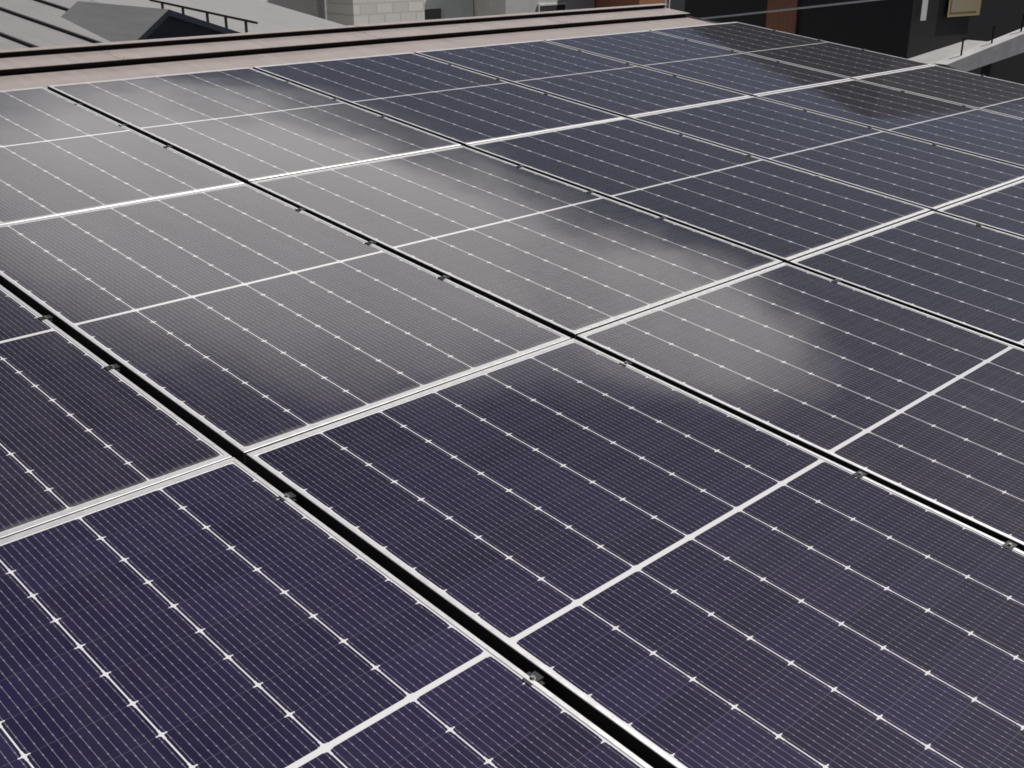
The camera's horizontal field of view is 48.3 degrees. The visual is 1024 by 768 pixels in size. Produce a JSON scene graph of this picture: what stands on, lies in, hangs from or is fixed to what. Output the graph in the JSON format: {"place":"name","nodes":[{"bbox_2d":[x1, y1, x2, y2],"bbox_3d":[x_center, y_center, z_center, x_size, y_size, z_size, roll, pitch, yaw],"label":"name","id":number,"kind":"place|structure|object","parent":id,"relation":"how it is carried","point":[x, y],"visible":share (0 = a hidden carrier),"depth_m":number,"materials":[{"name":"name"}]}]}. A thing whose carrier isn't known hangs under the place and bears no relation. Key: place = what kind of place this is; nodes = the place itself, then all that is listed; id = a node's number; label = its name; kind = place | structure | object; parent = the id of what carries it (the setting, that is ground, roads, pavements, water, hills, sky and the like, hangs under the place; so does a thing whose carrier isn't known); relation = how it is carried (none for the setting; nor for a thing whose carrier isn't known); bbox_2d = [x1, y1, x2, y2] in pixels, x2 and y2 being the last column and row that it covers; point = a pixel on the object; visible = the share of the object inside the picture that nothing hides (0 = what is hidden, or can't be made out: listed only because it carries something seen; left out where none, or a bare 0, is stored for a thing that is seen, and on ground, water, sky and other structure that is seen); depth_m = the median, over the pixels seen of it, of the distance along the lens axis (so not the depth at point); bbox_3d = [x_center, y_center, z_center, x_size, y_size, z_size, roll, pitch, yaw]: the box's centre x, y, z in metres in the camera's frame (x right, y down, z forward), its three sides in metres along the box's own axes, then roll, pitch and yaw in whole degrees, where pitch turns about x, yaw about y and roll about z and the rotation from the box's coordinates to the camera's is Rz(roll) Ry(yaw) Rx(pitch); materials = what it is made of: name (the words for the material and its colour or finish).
{"place":"outdoors","nodes":[
{"label":"outdoors","id":0,"kind":"place"},
{"bbox_2d":[0,3,717,767],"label":"house roof","id":1,"kind":"structure","parent":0,"point":[44,67],"depth_m":7.10,"materials":[{"name":"metal"}]},
{"bbox_2d":[424,0,473,19],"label":"pale town block","id":2,"kind":"structure","parent":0,"point":[439,9],"depth_m":38.22,"materials":[{"name":"concrete"}]},
{"bbox_2d":[473,0,594,16],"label":"grey town block","id":3,"kind":"structure","parent":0,"point":[489,7],"depth_m":38.86,"materials":[{"name":"concrete"}]},
{"bbox_2d":[665,0,684,11],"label":"grey town block","id":4,"kind":"structure","parent":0,"point":[678,5],"depth_m":44.97,"materials":[{"name":"concrete"}]},
{"label":"ground","id":5,"kind":"structure","parent":0,"visible":0},
{"bbox_2d":[61,1,239,41],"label":"neighbour gable block","id":6,"kind":"structure","parent":5,"relation":"on","point":[113,23],"depth_m":13.70,"materials":[{"name":"grey metal roofing"},{"name":"charcoal grey siding"}]},
{"bbox_2d":[149,0,257,32],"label":"railing","id":7,"kind":"object","parent":6,"relation":"on","point":[212,13],"visible":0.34,"depth_m":14.54,"materials":[{"name":"black paint"}]},
{"bbox_2d":[91,0,317,16],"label":"cream town block","id":8,"kind":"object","parent":5,"relation":"on","point":[308,7],"depth_m":33.03,"materials":[{"name":"concrete"}]},
{"bbox_2d":[317,0,326,19],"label":"downpipe","id":9,"kind":"object","parent":5,"relation":"on","point":[321,9],"depth_m":29.99,"materials":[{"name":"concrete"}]},
{"bbox_2d":[700,0,877,18],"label":"service drop wire","id":10,"kind":"object","parent":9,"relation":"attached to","point":[832,4],"visible":0.26,"depth_m":12.50,"materials":[{"name":"white"}]},
{"bbox_2d":[326,0,424,25],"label":"tiled town block","id":11,"kind":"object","parent":5,"relation":"on","point":[351,12],"depth_m":33.23,"materials":[{"name":"white brick"}]},
{"bbox_2d":[595,0,664,7],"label":"brown town block","id":12,"kind":"structure","parent":5,"relation":"on","point":[606,3],"depth_m":40.34,"materials":[{"name":"brown wood"}]},
{"bbox_2d":[685,0,1023,84],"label":"charcoal block","id":13,"kind":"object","parent":5,"relation":"on","point":[906,29],"visible":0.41,"depth_m":13.26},
{"bbox_2d":[909,14,1023,77],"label":"block stair","id":14,"kind":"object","parent":5,"relation":"on","point":[968,55],"visible":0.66,"depth_m":12.07,"materials":[{"name":"paint"}]},
{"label":"neighbouring walls","id":15,"kind":"object","parent":5,"relation":"on","visible":0},
{"bbox_2d":[0,0,345,49],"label":"neighbour roof","id":16,"kind":"structure","parent":15,"relation":"on","point":[32,23],"depth_m":15.27,"materials":[{"name":"grey"}]},
{"bbox_3d":[0.079,2.086,5.938,5.782,6.553,9.030,20,29,41],"label":"house","id":17,"kind":"object","parent":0,"visible":0},
{"bbox_2d":[0,284,552,692],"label":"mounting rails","id":18,"kind":"object","parent":17,"relation":"on","point":[297,504],"depth_m":2.99,"materials":[{"name":"metal"}]},
{"bbox_2d":[38,315,52,322],"bbox_3d":[-1.306,-0.172,3.199,0.035,0.039,0.040,-20,36,-41],"label":"panel clamp","id":19,"kind":"object","parent":18,"relation":"on","point":[47,317],"visible":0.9,"depth_m":3.19,"materials":[{"name":"grey metal"}]},
{"bbox_2d":[104,364,119,372],"bbox_3d":[-1.039,-0.031,2.969,0.035,0.039,0.040,-20,36,-41],"label":"panel clamp","id":20,"kind":"object","parent":18,"relation":"on","point":[116,367],"visible":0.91,"depth_m":2.96,"materials":[{"name":"grey metal"}]},
{"bbox_2d":[0,285,231,539],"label":"solar panel","id":21,"kind":"object","parent":18,"relation":"on","point":[81,428],"visible":0.85,"depth_m":2.67,"materials":[{"name":"glass"}]},
{"bbox_2d":[0,87,242,224],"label":"solar panel","id":22,"kind":"object","parent":18,"relation":"on","point":[59,154],"visible":0.9,"depth_m":4.50,"materials":[{"name":"glass"}]},
{"bbox_2d":[47,67,460,184],"bbox_3d":[-1.234,-1.247,5.351,1.127,0.032,1.718,-20,36,-41],"label":"solar panel","id":23,"kind":"object","parent":18,"relation":"on","point":[247,125],"visible":0.9,"depth_m":5.24,"materials":[{"name":"glass"}]},
{"bbox_2d":[0,183,570,463],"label":"solar panel","id":24,"kind":"object","parent":18,"relation":"on","point":[239,322],"visible":0.95,"depth_m":3.38,"materials":[{"name":"glass"}]},
{"bbox_2d":[278,492,296,503],"bbox_3d":[-0.493,0.259,2.499,0.035,0.039,0.040,-20,36,-41],"label":"panel clamp","id":25,"kind":"object","parent":18,"relation":"on","point":[291,495],"visible":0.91,"depth_m":2.49,"materials":[{"name":"grey metal"}]},
{"bbox_2d":[0,457,652,767],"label":"solar panel","id":26,"kind":"object","parent":18,"relation":"on","point":[233,612],"visible":1,"depth_m":2.03,"materials":[{"name":"glass"}]},
{"bbox_2d":[365,241,376,245],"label":"panel clamp","id":27,"kind":"object","parent":18,"relation":"on","point":[371,242],"visible":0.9,"depth_m":3.95,"materials":[{"name":"grey metal"}]},
{"bbox_2d":[253,52,623,146],"bbox_3d":[-0.417,-1.549,6.109,1.127,0.034,1.718,-20,37,-41],"label":"solar panel","id":28,"kind":"object","parent":18,"relation":"on","point":[460,106],"visible":0.88,"depth_m":6.02,"materials":[{"name":"glass"}]},
{"bbox_2d":[438,275,450,280],"bbox_3d":[-0.223,-0.335,3.730,0.035,0.039,0.040,-20,36,-41],"label":"panel clamp","id":29,"kind":"object","parent":18,"relation":"on","point":[444,277],"visible":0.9,"depth_m":3.72,"materials":[{"name":"grey metal"}]},
{"bbox_2d":[250,146,781,338],"bbox_3d":[-0.021,-0.602,4.305,1.127,0.033,1.718,-20,36,-41],"label":"solar panel","id":30,"kind":"object","parent":18,"relation":"on","point":[570,261],"visible":0.9,"depth_m":4.17,"materials":[{"name":"glass"}]},
{"bbox_2d":[521,671,544,686],"bbox_3d":[0.036,0.538,2.045,0.035,0.039,0.040,-20,37,-41],"label":"panel clamp","id":31,"kind":"object","parent":18,"relation":"on","point":[536,676],"visible":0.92,"depth_m":2.04,"materials":[{"name":"grey metal"}]},
{"bbox_2d":[414,40,749,118],"bbox_3d":[0.401,-1.852,6.870,1.127,0.032,1.718,-20,37,-41],"label":"solar panel","id":32,"kind":"object","parent":18,"relation":"on","point":[616,87],"visible":0.89,"depth_m":6.78,"materials":[{"name":"glass"}]},
{"bbox_2d":[619,361,633,366],"bbox_3d":[0.323,-0.045,3.260,0.035,0.039,0.040,-20,36,-41],"label":"panel clamp","id":33,"kind":"object","parent":18,"relation":"on","point":[628,363],"visible":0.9,"depth_m":3.25,"materials":[{"name":"grey metal"}]},
{"bbox_2d":[246,338,1023,767],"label":"solar panel","id":34,"kind":"object","parent":18,"relation":"on","point":[652,570],"visible":1,"depth_m":2.40,"materials":[{"name":"glass"}]},
{"bbox_2d":[544,30,850,96],"bbox_3d":[1.218,-2.154,7.626,1.127,0.034,1.718,-20,36,-41],"label":"solar panel","id":35,"kind":"object","parent":18,"relation":"on","point":[740,72],"visible":0.88,"depth_m":7.54,"materials":[{"name":"glass"}]},
{"bbox_2d":[467,118,930,263],"bbox_3d":[0.797,-0.905,5.064,1.127,0.034,1.718,-21,36,-41],"label":"solar panel","id":36,"kind":"object","parent":18,"relation":"on","point":[783,213],"visible":0.9,"depth_m":4.95,"materials":[{"name":"glass"}]},
{"bbox_2d":[650,22,931,78],"bbox_3d":[2.030,-2.460,8.392,1.127,0.033,1.718,-20,36,-41],"label":"solar panel","id":37,"kind":"object","parent":18,"relation":"on","point":[822,56],"visible":0.9,"depth_m":8.32,"materials":[{"name":"glass"}]},
{"bbox_2d":[576,262,1023,551],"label":"solar panel","id":38,"kind":"object","parent":18,"relation":"on","point":[922,407],"visible":0.95,"depth_m":3.29,"materials":[{"name":"glass"}]},
{"bbox_2d":[630,96,1023,211],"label":"solar panel","id":39,"kind":"object","parent":18,"relation":"on","point":[930,176],"visible":0.91,"depth_m":5.73,"materials":[{"name":"glass"}]},
{"bbox_2d":[852,470,868,478],"bbox_3d":[0.851,0.234,2.806,0.035,0.039,0.040,-20,37,-41],"label":"panel clamp","id":40,"kind":"object","parent":18,"relation":"on","point":[859,474],"visible":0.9,"depth_m":2.80,"materials":[{"name":"grey metal"}]},
{"bbox_2d":[755,79,1023,167],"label":"solar panel","id":41,"kind":"object","parent":18,"relation":"on","point":[982,133],"visible":0.93,"depth_m":6.59,"materials":[{"name":"glass"}]},
{"bbox_2d":[789,211,1023,348],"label":"solar panel","id":42,"kind":"object","parent":18,"relation":"on","point":[962,273],"visible":0.85,"depth_m":4.20,"materials":[{"name":"glass"}]},
{"bbox_2d":[854,65,1023,119],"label":"solar panel","id":43,"kind":"object","parent":18,"relation":"on","point":[993,95],"visible":0.93,"depth_m":7.50,"materials":[{"name":"glass"}]},
{"bbox_2d":[936,179,1023,237],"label":"solar panel","id":44,"kind":"object","parent":18,"relation":"on","point":[1001,209],"visible":0.85,"depth_m":4.99,"materials":[{"name":"glass"}]},
{"bbox_2d":[1002,540,1019,550],"bbox_3d":[1.118,0.376,2.576,0.035,0.039,0.040,-20,36,-41],"label":"panel clamp","id":45,"kind":"object","parent":18,"relation":"on","point":[1009,545],"visible":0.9,"depth_m":2.57,"materials":[{"name":"grey metal"}]}
]}

